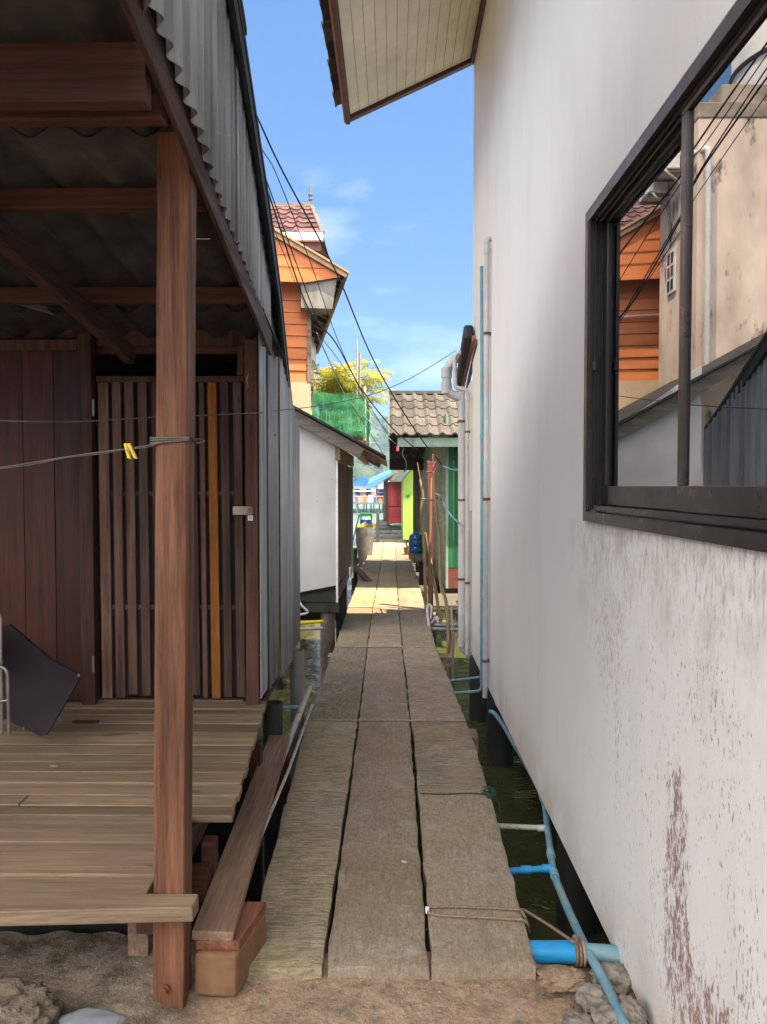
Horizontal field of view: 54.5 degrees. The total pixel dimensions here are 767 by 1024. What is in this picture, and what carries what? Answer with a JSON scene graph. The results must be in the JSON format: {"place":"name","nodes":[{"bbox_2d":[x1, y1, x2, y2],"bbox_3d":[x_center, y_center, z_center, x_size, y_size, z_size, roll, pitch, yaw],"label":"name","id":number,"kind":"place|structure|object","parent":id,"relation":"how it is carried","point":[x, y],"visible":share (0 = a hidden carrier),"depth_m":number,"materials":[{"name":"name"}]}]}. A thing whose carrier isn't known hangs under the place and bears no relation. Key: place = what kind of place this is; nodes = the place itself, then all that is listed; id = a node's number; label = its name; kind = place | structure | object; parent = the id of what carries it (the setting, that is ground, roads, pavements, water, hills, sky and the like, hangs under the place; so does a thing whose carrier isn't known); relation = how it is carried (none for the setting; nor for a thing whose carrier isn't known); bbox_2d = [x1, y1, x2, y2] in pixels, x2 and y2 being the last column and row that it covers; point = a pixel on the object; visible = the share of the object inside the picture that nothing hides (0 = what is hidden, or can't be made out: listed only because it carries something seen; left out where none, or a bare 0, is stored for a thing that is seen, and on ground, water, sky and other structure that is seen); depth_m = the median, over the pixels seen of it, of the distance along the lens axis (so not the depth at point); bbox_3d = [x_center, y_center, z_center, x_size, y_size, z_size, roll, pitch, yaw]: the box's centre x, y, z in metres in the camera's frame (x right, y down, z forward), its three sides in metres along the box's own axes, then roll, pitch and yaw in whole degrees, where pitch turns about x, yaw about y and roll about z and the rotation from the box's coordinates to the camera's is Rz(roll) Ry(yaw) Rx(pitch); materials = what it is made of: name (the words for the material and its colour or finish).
{"place":"outdoors","nodes":[
{"label":"outdoors","id":0,"kind":"place"},
{"bbox_2d":[72,720,99,723],"bbox_3d":[-1.547,1.090,3.871,0.130,0.010,0.030,0,2,1],"label":"stick","id":1,"kind":"object","parent":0,"point":[88,721],"visible":1,"depth_m":3.86,"materials":[{"name":"brown wood"}]},
{"bbox_2d":[0,931,648,1023],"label":"ground","id":2,"kind":"structure","parent":0,"point":[73,971],"depth_m":2.48,"materials":[{"name":"soil"}]},
{"bbox_2d":[0,976,62,1023],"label":"rock","id":3,"kind":"object","parent":2,"relation":"on","point":[25,1002],"visible":0.99,"depth_m":2.29,"materials":[{"name":"brown stone"}]},
{"bbox_2d":[58,1007,126,1023],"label":"plastic bag","id":4,"kind":"object","parent":2,"relation":"on","point":[87,1015],"visible":1,"depth_m":2.31,"materials":[{"name":"white plastic"}]},
{"bbox_2d":[195,912,265,996],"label":"brick block","id":5,"kind":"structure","parent":2,"relation":"on","point":[221,972],"depth_m":2.47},
{"bbox_2d":[196,902,265,949],"bbox_3d":[-0.528,1.444,2.606,0.148,0.032,0.273,0,2,12],"label":"wood packer","id":6,"kind":"object","parent":5,"relation":"on","point":[252,913],"visible":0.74,"depth_m":2.56,"materials":[{"name":"brown wood"}]},
{"bbox_2d":[192,735,289,940],"bbox_3d":[-0.599,1.382,3.465,0.140,0.033,1.980,0,2,-2],"label":"plank","id":7,"kind":"object","parent":6,"relation":"on","point":[218,917],"visible":1,"depth_m":3.00,"materials":[{"name":"brown wood"}]},
{"bbox_2d":[263,704,312,834],"bbox_3d":[-0.514,1.374,3.929,0.021,0.068,2.251,0,2,1],"label":"pvc pipe","id":8,"kind":"object","parent":7,"relation":"on","point":[287,771],"visible":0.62,"depth_m":4.00,"materials":[{"name":"grey plastic"}]},
{"bbox_2d":[284,685,311,761],"bbox_3d":[-0.559,1.345,4.704,0.045,0.103,1.502,0,2,1],"label":"pvc pipe","id":9,"kind":"object","parent":7,"relation":"on","point":[296,720],"visible":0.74,"depth_m":4.85,"materials":[{"name":"plastic"}]},
{"bbox_2d":[246,539,535,981],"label":"walkway","id":10,"kind":"structure","parent":2,"relation":"on","point":[379,882],"depth_m":3.60,"materials":[{"name":"wood"}]},
{"bbox_2d":[353,561,371,581],"bbox_3d":[-0.421,1.071,13.248,0.120,0.402,0.598,-2,3,-45],"label":"brown board","id":11,"kind":"object","parent":10,"relation":"on","point":[358,570],"visible":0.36,"depth_m":13.20,"materials":[{"name":"brown wood"}]},
{"bbox_2d":[376,508,378,541],"bbox_3d":[-0.178,0.499,22.532,0.114,1.213,0.090,0,2,1],"label":"pole","id":12,"kind":"object","parent":10,"relation":"on","point":[377,525],"visible":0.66,"depth_m":22.50,"materials":[{"name":"grey wood"}]},
{"bbox_2d":[401,539,408,554],"bbox_3d":[0.617,0.825,18.254,0.327,0.441,0.245,-1,2,-19],"label":"potted plant","id":13,"kind":"object","parent":10,"relation":"on","point":[406,549],"visible":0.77,"depth_m":18.18,"materials":[{"name":"ceramic"}]},
{"bbox_2d":[408,534,412,559],"bbox_3d":[0.663,0.776,17.039,0.220,0.620,0.255,0,2,1],"label":"potted plant","id":14,"kind":"object","parent":10,"relation":"on","point":[410,555],"visible":0.23,"depth_m":16.96,"materials":[{"name":"ceramic"}]},
{"bbox_2d":[419,479,427,614],"bbox_3d":[0.514,0.533,9.618,0.128,1.913,0.046,0,2,1],"label":"wooden pole","id":15,"kind":"object","parent":10,"relation":"on","point":[424,551],"visible":0.91,"depth_m":9.60,"materials":[{"name":"brown wood"}]},
{"bbox_2d":[414,552,433,584],"bbox_3d":[0.801,1.076,14.835,0.340,0.486,2.400,0,2,1],"label":"shelf bench","id":16,"kind":"object","parent":10,"relation":"on","point":[418,562],"visible":0.52,"depth_m":13.74,"materials":[{"name":"grey wood"}]},
{"bbox_2d":[409,530,422,552],"bbox_3d":[0.648,0.594,15.021,0.284,0.460,0.284,0,2,1],"label":"water jug","id":17,"kind":"object","parent":16,"relation":"on","point":[415,541],"visible":0.96,"depth_m":14.91,"materials":[{"name":"blue plastic"}]},
{"bbox_2d":[426,603,432,627],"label":"pvc pipe","id":18,"kind":"object","parent":10,"relation":"on","point":[428,617],"visible":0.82,"depth_m":8.95,"materials":[{"name":"white plastic"}]},
{"bbox_2d":[428,478,431,626],"bbox_3d":[0.615,0.535,9.817,0.054,1.968,0.041,0,2,1],"label":"wooden pole","id":19,"kind":"object","parent":10,"relation":"on","point":[429,546],"visible":0.86,"depth_m":9.80,"materials":[{"name":"brown wood"}]},
{"bbox_2d":[430,616,438,625],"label":"pvc pipe","id":20,"kind":"object","parent":10,"relation":"on","point":[434,620],"visible":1,"depth_m":8.78,"materials":[{"name":"white plastic"}]},
{"bbox_2d":[431,627,457,631],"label":"pvc pipe","id":21,"kind":"object","parent":10,"relation":"attached to","point":[443,629],"visible":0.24,"depth_m":9.39,"materials":[{"name":"grey plastic"}]},
{"bbox_2d":[420,785,500,822],"bbox_3d":[0.409,1.567,3.980,0.424,0.186,0.129,0,2,1],"label":"twine","id":22,"kind":"object","parent":10,"relation":"on","point":[491,789],"visible":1,"depth_m":3.98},
{"bbox_2d":[223,708,580,1023],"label":"gravel","id":23,"kind":"structure","parent":2,"relation":"on","point":[417,988],"depth_m":2.51,"materials":[{"name":"beige gravel"}]},
{"bbox_2d":[319,0,766,1023],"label":"white house","id":24,"kind":"structure","parent":2,"relation":"on","point":[619,200],"depth_m":2.65,"materials":[{"name":"white paint"}]},
{"bbox_2d":[442,465,457,470],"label":"cable","id":25,"kind":"object","parent":24,"relation":"attached to","point":[449,468],"visible":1,"depth_m":8.59,"materials":[{"name":"blue plastic"}]},
{"bbox_2d":[450,676,479,681],"bbox_3d":[0.735,1.508,6.726,0.282,0.056,0.020,0,2,1],"label":"water pipe","id":26,"kind":"object","parent":24,"relation":"attached to","point":[467,678],"visible":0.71,"depth_m":6.72,"materials":[{"name":"blue plastic"}]},
{"bbox_2d":[454,266,483,694],"bbox_3d":[0.759,-0.260,6.627,0.280,3.814,0.039,0,2,1],"label":"water pipe","id":27,"kind":"object","parent":24,"relation":"attached to","point":[481,471],"visible":0.85,"depth_m":6.61,"materials":[{"name":"blue plastic"}]},
{"bbox_2d":[489,709,629,1023],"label":"water pipe","id":28,"kind":"object","parent":24,"relation":"attached to","point":[605,983],"visible":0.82,"depth_m":3.01,"materials":[{"name":"blue plastic"}]},
{"bbox_2d":[498,823,544,831],"bbox_3d":[0.715,1.645,3.884,0.267,0.042,0.041,0,2,11],"label":"water pipe","id":29,"kind":"object","parent":28,"relation":"attached to","point":[539,828],"visible":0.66,"depth_m":3.88,"materials":[{"name":"plastic"}]},
{"bbox_2d":[509,864,553,873],"bbox_3d":[0.673,1.638,3.411,0.220,0.036,0.041,0,2,-6],"label":"water pipe","id":30,"kind":"object","parent":28,"relation":"attached to","point":[530,869],"visible":0.76,"depth_m":3.40,"materials":[{"name":"blue plastic"}]},
{"bbox_2d":[583,0,766,552],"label":"window","id":31,"kind":"structure","parent":24,"relation":"in","point":[675,437],"depth_m":2.08,"materials":[{"name":"brown metal"}]},
{"bbox_2d":[525,998,576,1023],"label":"rock","id":32,"kind":"object","parent":2,"relation":"on","point":[551,1011],"visible":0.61,"depth_m":2.42,"materials":[{"name":"stone"}]},
{"bbox_2d":[536,964,586,993],"bbox_3d":[0.612,1.626,2.594,0.193,0.067,0.115,0,2,1],"label":"rock","id":33,"kind":"object","parent":2,"relation":"on","point":[554,978],"visible":0.88,"depth_m":2.56,"materials":[{"name":"stone"}]},
{"bbox_2d":[529,940,619,963],"bbox_3d":[0.674,1.608,2.715,0.491,0.081,0.080,0,2,1],"label":"drain pipe","id":34,"kind":"object","parent":2,"relation":"on","point":[553,951],"visible":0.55,"depth_m":2.69,"materials":[{"name":"blue plastic"}]},
{"bbox_2d":[427,905,586,966],"bbox_3d":[0.471,1.586,2.841,0.609,0.128,0.187,1,2,22],"label":"rope","id":35,"kind":"object","parent":34,"relation":"on","point":[576,940],"visible":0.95,"depth_m":2.83,"materials":[{"name":"fabric"}]},
{"bbox_2d":[561,1009,594,1023],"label":"rock","id":36,"kind":"object","parent":2,"relation":"on","point":[571,1017],"visible":0.97,"depth_m":2.36,"materials":[{"name":"grey stone"}]},
{"bbox_2d":[575,982,608,1014],"bbox_3d":[0.698,1.608,2.461,0.126,0.073,0.113,0,2,1],"label":"rock","id":37,"kind":"object","parent":2,"relation":"on","point":[588,994],"visible":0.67,"depth_m":2.44,"materials":[{"name":"grey stone"}]},
{"bbox_2d":[589,1003,617,1023],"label":"rock","id":38,"kind":"object","parent":2,"relation":"on","point":[603,1013],"visible":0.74,"depth_m":2.34,"materials":[{"name":"grey stone"}]},
{"bbox_2d":[589,962,631,994],"bbox_3d":[0.800,1.624,2.592,0.160,0.080,0.123,0,2,1],"label":"rock","id":39,"kind":"object","parent":2,"relation":"on","point":[617,974],"visible":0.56,"depth_m":2.56,"materials":[{"name":"grey stone"}]},
{"bbox_2d":[619,992,647,1023],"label":"rock","id":40,"kind":"object","parent":2,"relation":"on","point":[633,1010],"visible":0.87,"depth_m":2.32,"materials":[{"name":"grey stone"}]},
{"bbox_2d":[243,0,473,416],"label":"sky","id":41,"kind":"structure","parent":0,"point":[392,187],"materials":[{"name":"blue"}]},
{"bbox_2d":[356,527,373,566],"bbox_3d":[-0.460,0.861,18.245,0.444,0.970,0.441,0,2,1],"label":"water jar","id":42,"kind":"object","parent":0,"point":[364,540],"visible":0.77,"depth_m":18.08,"materials":[{"name":"grey ceramic"}]},
{"bbox_2d":[353,476,377,501],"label":"waterside house","id":43,"kind":"structure","parent":0,"point":[361,488],"depth_m":69.54,"materials":[{"name":"white"}]},
{"bbox_2d":[376,481,388,500],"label":"waterside house","id":44,"kind":"structure","parent":0,"point":[379,490],"depth_m":71.43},
{"bbox_2d":[191,504,610,968],"bbox_3d":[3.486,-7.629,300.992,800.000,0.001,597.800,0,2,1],"label":"sea water","id":45,"kind":"structure","parent":0,"point":[514,787],"depth_m":5.54,"materials":[{"name":"green liquid"}]},
{"bbox_2d":[0,0,299,1008],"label":"wooden shack","id":46,"kind":"structure","parent":45,"relation":"in","point":[150,594],"depth_m":3.25,"materials":[{"name":"brown wood"}]},
{"bbox_2d":[0,614,10,734],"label":"folding chair","id":47,"kind":"object","parent":46,"relation":"on","point":[7,699],"visible":1,"depth_m":3.41,"materials":[{"name":"metal"}]},
{"bbox_2d":[2,624,79,736],"bbox_3d":[-1.791,0.796,3.628,0.593,0.488,0.258,1,2,21],"label":"table top","id":48,"kind":"object","parent":46,"relation":"on","point":[43,684],"visible":0.98,"depth_m":3.60,"materials":[{"name":"black plastic"}]},
{"bbox_2d":[50,764,59,767],"bbox_3d":[-1.476,1.138,3.336,0.043,0.014,0.025,0,2,1],"label":"leaf","id":49,"kind":"object","parent":46,"relation":"on","point":[54,765],"visible":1,"depth_m":3.33,"materials":[{"name":"beige plant"}]},
{"bbox_2d":[0,436,204,468],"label":"clothes line","id":50,"kind":"object","parent":46,"relation":"attached to","point":[161,441],"visible":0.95,"depth_m":2.34,"materials":[{"name":"grey fabric"}]},
{"bbox_2d":[124,443,137,458],"bbox_3d":[-0.795,-0.192,2.338,0.041,0.049,0.022,0,2,1],"label":"clothes peg","id":51,"kind":"object","parent":50,"relation":"hanging from","point":[130,449],"visible":1,"depth_m":2.33,"materials":[{"name":"yellow plastic"}]},
{"bbox_2d":[92,382,252,697],"bbox_3d":[-1.165,0.159,4.117,0.898,1.765,0.083,0,2,1],"label":"door","id":52,"kind":"structure","parent":46,"relation":"in","point":[126,486],"depth_m":4.13,"materials":[{"name":"brown wood"}]},
{"bbox_2d":[0,350,456,422],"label":"wire","id":53,"kind":"object","parent":46,"relation":"attached to","point":[195,415],"visible":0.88,"depth_m":3.66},
{"bbox_2d":[262,744,290,803],"bbox_3d":[-0.630,1.541,4.381,0.160,0.330,0.080,0,2,1],"label":"plank support","id":54,"kind":"object","parent":46,"relation":"attached to","point":[282,798],"visible":0.29,"depth_m":4.34,"materials":[{"name":"brown wood"}]},
{"bbox_2d":[283,705,299,708],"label":"water pipe","id":55,"kind":"object","parent":46,"relation":"attached to","point":[291,707],"visible":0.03,"depth_m":5.28,"materials":[{"name":"blue plastic"}]},
{"bbox_2d":[263,700,282,876],"bbox_3d":[-0.668,2.026,4.528,0.122,1.750,0.122,0,2,1],"label":"shack pile","id":56,"kind":"object","parent":45,"relation":"in","point":[273,720],"visible":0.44,"depth_m":4.47,"materials":[{"name":"black wood"}]},
{"bbox_2d":[274,677,281,689],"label":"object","id":57,"kind":"object","parent":45,"relation":"in","point":[278,686],"depth_m":8.63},
{"bbox_2d":[290,648,304,783],"bbox_3d":[-0.651,1.950,5.626,0.112,1.830,0.112,0,2,1],"label":"shack pile","id":58,"kind":"object","parent":45,"relation":"in","point":[296,680],"visible":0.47,"depth_m":5.56,"materials":[{"name":"concrete"}]},
{"bbox_2d":[270,182,328,414],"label":"tiled house","id":59,"kind":"structure","parent":45,"relation":"on","point":[310,239],"depth_m":15.50,"materials":[{"name":"tile"}]},
{"bbox_2d":[274,228,348,413],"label":"orange house","id":60,"kind":"structure","parent":45,"relation":"in","point":[299,326],"depth_m":11.87,"materials":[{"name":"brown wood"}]},
{"bbox_2d":[353,515,359,540],"bbox_3d":[-0.632,0.359,17.180,0.030,0.596,0.354,1,2,24],"label":"pole","id":61,"kind":"object","parent":60,"relation":"attached to","point":[356,527],"visible":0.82,"depth_m":17.17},
{"bbox_2d":[320,612,334,684],"bbox_3d":[-0.637,1.891,8.525,0.170,1.755,0.167,0,2,1],"label":"post","id":62,"kind":"object","parent":45,"relation":"in","point":[327,639],"visible":0.27,"depth_m":8.44,"materials":[{"name":"concrete"}]},
{"bbox_2d":[312,339,370,446],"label":"terrace","id":63,"kind":"structure","parent":45,"relation":"in","point":[344,417],"depth_m":13.46,"materials":[{"name":"green fabric"}]},
{"bbox_2d":[311,359,394,413],"bbox_3d":[-0.831,-2.321,14.669,2.273,1.371,2.716,0,2,1],"label":"tree","id":64,"kind":"object","parent":63,"relation":"on","point":[329,383],"visible":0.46,"depth_m":14.18,"materials":[{"name":"yellow plant"}]},
{"bbox_2d":[336,584,346,641],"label":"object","id":65,"kind":"object","parent":45,"relation":"in","point":[337,622],"visible":0.05,"depth_m":10.32,"materials":[{"name":"black"}]},
{"bbox_2d":[293,405,386,636],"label":"panel house","id":66,"kind":"structure","parent":65,"relation":"on","point":[326,513],"depth_m":8.32,"materials":[{"name":"paint"}]},
{"bbox_2d":[300,601,308,615],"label":"pvc pipe","id":67,"kind":"object","parent":66,"relation":"attached to","point":[305,609],"visible":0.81,"depth_m":7.94,"materials":[{"name":"white plastic"}]},
{"bbox_2d":[300,620,322,624],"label":"pvc pipe","id":68,"kind":"object","parent":66,"relation":"attached to","point":[310,622],"visible":0.66,"depth_m":8.24,"materials":[{"name":"yellow plastic"}]},
{"bbox_2d":[300,627,322,630],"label":"pvc pipe","id":69,"kind":"object","parent":66,"relation":"attached to","point":[311,628],"visible":0.66,"depth_m":8.15,"materials":[{"name":"white plastic"}]},
{"bbox_2d":[353,482,357,515],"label":"mooring pole","id":70,"kind":"object","parent":45,"relation":"in","point":[355,499],"visible":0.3,"depth_m":59.99,"materials":[{"name":"grey wood"}]},
{"bbox_2d":[352,547,359,590],"bbox_3d":[-0.826,1.552,15.971,0.580,1.540,1.400,0,2,1],"label":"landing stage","id":71,"kind":"object","parent":45,"relation":"in","point":[356,560],"visible":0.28,"depth_m":15.94,"materials":[{"name":"black wood"}]},
{"bbox_2d":[357,513,374,529],"bbox_3d":[-0.738,0.653,33.050,0.942,1.235,4.414,0,2,1],"label":"boat","id":72,"kind":"object","parent":45,"relation":"on","point":[367,522],"visible":0.3,"depth_m":31.76,"materials":[{"name":"yellow plastic"}]},
{"bbox_2d":[353,496,382,512],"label":"village pier","id":73,"kind":"structure","parent":45,"relation":"in","point":[370,503],"depth_m":67.05,"materials":[{"name":"grey wood"}]},
{"bbox_2d":[366,470,390,520],"bbox_3d":[-0.151,0.056,30.492,1.036,3.767,3.060,0,2,1],"label":"blue awning","id":74,"kind":"object","parent":45,"relation":"in","point":[375,480],"visible":0.57,"depth_m":29.13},
{"bbox_2d":[374,518,402,539],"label":"jetty","id":75,"kind":"object","parent":45,"relation":"on","point":[389,534],"visible":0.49,"depth_m":24.64,"materials":[{"name":"wood"}]},
{"bbox_2d":[379,524,400,530],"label":"stacked boards","id":76,"kind":"object","parent":75,"relation":"on","point":[386,527],"visible":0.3,"depth_m":26.53,"materials":[{"name":"grey wood"}]},
{"bbox_2d":[383,470,404,524],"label":"red house","id":77,"kind":"structure","parent":75,"relation":"on","point":[393,502],"depth_m":26.40,"materials":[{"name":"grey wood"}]},
{"bbox_2d":[389,523,400,525],"bbox_3d":[0.488,0.445,26.027,0.589,0.115,0.220,0,2,1],"label":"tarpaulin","id":78,"kind":"object","parent":75,"relation":"on","point":[395,524],"visible":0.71,"depth_m":25.95,"materials":[{"name":"teal plastic"}]},
{"bbox_2d":[390,470,412,539],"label":"lime house","id":79,"kind":"structure","parent":75,"relation":"on","point":[407,505],"depth_m":22.00,"materials":[{"name":"green paint"}]},
{"bbox_2d":[388,391,458,641],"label":"green house","id":80,"kind":"structure","parent":45,"relation":"on","point":[432,416],"depth_m":12.28,"materials":[{"name":"green wood"}]},
{"bbox_2d":[262,149,387,434],"bbox_3d":[-0.705,-2.536,8.740,0.119,2.917,5.785,1,2,15],"label":"power cable","id":81,"kind":"object","parent":80,"relation":"attached to","point":[313,271],"visible":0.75,"depth_m":8.29,"materials":[{"name":"black rubber"}]},
{"bbox_2d":[273,226,382,452],"bbox_3d":[-0.802,-2.291,8.753,0.126,2.983,5.782,1,2,15],"label":"power cable","id":82,"kind":"object","parent":80,"relation":"attached to","point":[316,331],"visible":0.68,"depth_m":8.71,"materials":[{"name":"black rubber"}]},
{"bbox_2d":[268,190,417,450],"bbox_3d":[-0.613,-2.382,8.781,0.308,3.052,5.941,1,2,20],"label":"power cable","id":83,"kind":"object","parent":80,"relation":"attached to","point":[322,327],"visible":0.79,"depth_m":8.76,"materials":[{"name":"black rubber"}]},
{"bbox_2d":[267,181,318,323],"bbox_3d":[-1.084,-3.015,7.212,0.051,1.802,2.694,1,2,15],"label":"power cable","id":84,"kind":"object","parent":83,"relation":"attached to","point":[291,251],"visible":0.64,"depth_m":7.71,"materials":[{"name":"black rubber"}]},
{"bbox_2d":[257,115,441,464],"bbox_3d":[-0.290,-2.321,8.758,0.160,3.416,6.038,1,2,22],"label":"power cable","id":85,"kind":"object","parent":80,"relation":"attached to","point":[337,276],"visible":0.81,"depth_m":8.12,"materials":[{"name":"black rubber"}]},
{"bbox_2d":[317,333,396,444],"bbox_3d":[-0.334,-1.546,10.128,0.151,1.091,3.435,1,2,17],"label":"power cable","id":86,"kind":"object","parent":80,"relation":"attached to","point":[346,396],"visible":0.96,"depth_m":9.83,"materials":[{"name":"black rubber"}]},
{"bbox_2d":[321,337,396,440],"bbox_3d":[-0.242,-1.536,10.115,0.061,1.020,3.435,1,2,17],"label":"power cable","id":87,"kind":"object","parent":80,"relation":"attached to","point":[356,388],"visible":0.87,"depth_m":9.68,"materials":[{"name":"black rubber"}]},
{"bbox_2d":[427,462,432,619],"bbox_3d":[0.628,0.777,9.990,0.085,2.884,0.070,0,2,1],"label":"red post","id":88,"kind":"object","parent":45,"relation":"in","point":[429,468],"visible":0.27,"depth_m":9.93,"materials":[{"name":"red wood"}]},
{"bbox_2d":[425,533,444,638],"bbox_3d":[0.679,0.967,9.843,0.344,1.384,0.074,2,3,42],"label":"wooden pole","id":89,"kind":"object","parent":45,"relation":"on","point":[437,599],"visible":0.85,"depth_m":9.81,"materials":[{"name":"brown wood"}]},
{"bbox_2d":[432,624,457,626],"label":"pvc pipe","id":90,"kind":"object","parent":89,"relation":"attached to","point":[442,625],"visible":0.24,"depth_m":9.73,"materials":[{"name":"grey plastic"}]},
{"bbox_2d":[432,454,451,684],"bbox_3d":[0.678,0.812,8.625,0.240,2.971,0.047,0,2,1],"label":"wooden pole","id":91,"kind":"object","parent":45,"relation":"in","point":[440,572],"visible":0.88,"depth_m":8.61,"materials":[{"name":"brown wood"}]},
{"bbox_2d":[427,461,436,472],"bbox_3d":[0.578,-0.540,8.871,0.055,0.168,0.824,0,2,-2],"label":"ribbon","id":92,"kind":"object","parent":91,"relation":"attached to","point":[434,466],"visible":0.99,"depth_m":8.48,"materials":[{"name":"pink fabric"}]},
{"bbox_2d":[422,471,444,522],"bbox_3d":[0.575,-0.195,9.033,0.119,0.616,1.116,0,2,-7],"label":"binding rope","id":93,"kind":"object","parent":91,"relation":"attached to","point":[439,497],"visible":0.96,"depth_m":8.54,"materials":[{"name":"brown fabric"}]},
{"bbox_2d":[441,498,463,526],"bbox_3d":[0.740,-0.009,8.337,0.064,0.334,0.560,-1,2,-23],"label":"cable","id":94,"kind":"object","parent":91,"relation":"attached to","point":[458,522],"visible":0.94,"depth_m":8.31,"materials":[{"name":"blue plastic"}]},
{"bbox_2d":[427,600,457,648],"bbox_3d":[0.832,1.775,10.581,0.480,0.850,1.250,0,2,1],"label":"timber stage","id":95,"kind":"object","parent":45,"relation":"in","point":[453,604],"visible":0.2,"depth_m":10.79,"materials":[{"name":"grey wood"}]},
{"bbox_2d":[451,607,453,678],"bbox_3d":[0.841,1.659,9.051,0.050,1.007,0.030,0,2,1],"label":"pvc pipe","id":96,"kind":"object","parent":45,"relation":"in","point":[452,627],"visible":0.91,"depth_m":9.04,"materials":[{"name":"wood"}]},
{"bbox_2d":[469,655,486,721],"bbox_3d":[0.987,2.133,7.564,0.230,1.335,0.224,0,2,1],"label":"house stilt","id":97,"kind":"object","parent":45,"relation":"in","point":[477,707],"visible":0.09,"depth_m":7.46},
{"bbox_2d":[486,689,512,767],"bbox_3d":[0.993,2.173,6.352,0.230,1.335,0.224,0,2,1],"label":"house stilt","id":98,"kind":"object","parent":45,"relation":"in","point":[499,750],"visible":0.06,"depth_m":6.25,"materials":[{"name":"black concrete"}]},
{"bbox_2d":[556,833,599,936],"bbox_3d":[1.046,2.251,4.007,0.230,1.335,0.224,0,2,1],"label":"house stilt","id":99,"kind":"object","parent":45,"relation":"in","point":[582,907],"visible":0.09,"depth_m":3.90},
{"bbox_3d":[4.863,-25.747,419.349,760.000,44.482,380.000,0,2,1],"label":"hills","id":100,"kind":"structure","parent":0,"visible":0},
{"bbox_2d":[348,413,409,486],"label":"forest","id":101,"kind":"object","parent":100,"relation":"on","point":[361,469],"visible":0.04,"depth_m":283.39,"materials":[{"name":"green plant"}]}
]}

